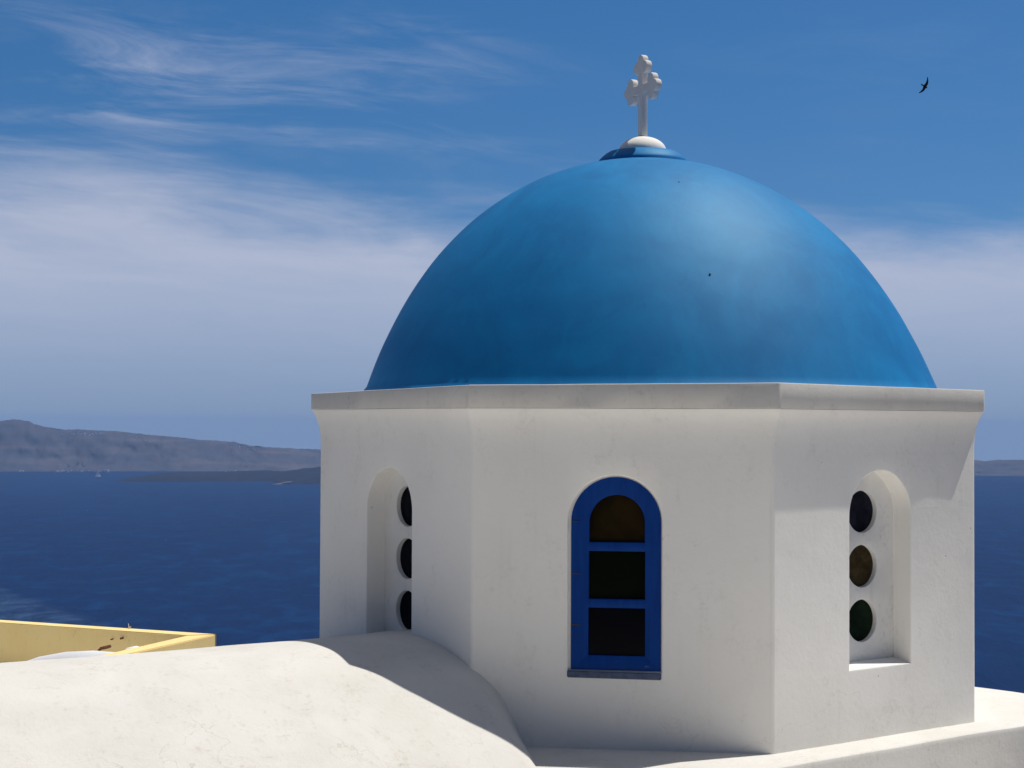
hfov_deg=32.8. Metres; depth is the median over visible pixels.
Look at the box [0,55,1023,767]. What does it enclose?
church
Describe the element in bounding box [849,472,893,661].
window
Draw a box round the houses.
[61,432,254,449]
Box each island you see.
[117,466,320,481]
[269,473,320,483]
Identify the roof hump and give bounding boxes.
[28,651,113,660]
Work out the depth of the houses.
5437.02 m
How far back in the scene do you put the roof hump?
14.52 m
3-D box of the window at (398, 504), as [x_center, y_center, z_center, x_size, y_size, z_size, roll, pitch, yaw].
[-0.591,1.028,10.062,0.040,1.107,0.498,1,-2,-36]
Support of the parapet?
on the hillside
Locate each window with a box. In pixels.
[384,472,411,630]
[567,477,660,679]
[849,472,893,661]
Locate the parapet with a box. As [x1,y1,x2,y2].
[0,620,215,662]
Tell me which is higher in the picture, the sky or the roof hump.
the sky
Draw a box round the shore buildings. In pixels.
[18,469,235,471]
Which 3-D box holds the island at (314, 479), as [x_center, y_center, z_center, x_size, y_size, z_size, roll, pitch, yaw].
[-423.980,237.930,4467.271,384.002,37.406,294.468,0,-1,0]
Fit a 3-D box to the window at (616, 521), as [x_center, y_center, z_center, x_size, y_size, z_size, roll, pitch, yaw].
[0.547,1.026,9.237,0.499,1.065,0.101,0,-1,9]
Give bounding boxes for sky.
[0,0,1023,460]
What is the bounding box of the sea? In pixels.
[0,471,1023,692]
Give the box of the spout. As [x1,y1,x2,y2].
[98,645,110,650]
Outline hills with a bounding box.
[0,419,1023,475]
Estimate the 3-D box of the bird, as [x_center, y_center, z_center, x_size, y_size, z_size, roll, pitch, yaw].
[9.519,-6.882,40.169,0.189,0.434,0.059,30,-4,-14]
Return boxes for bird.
[919,77,927,92]
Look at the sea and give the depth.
1937.87 m
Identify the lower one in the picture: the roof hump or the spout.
the roof hump
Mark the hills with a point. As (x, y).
(27, 446)

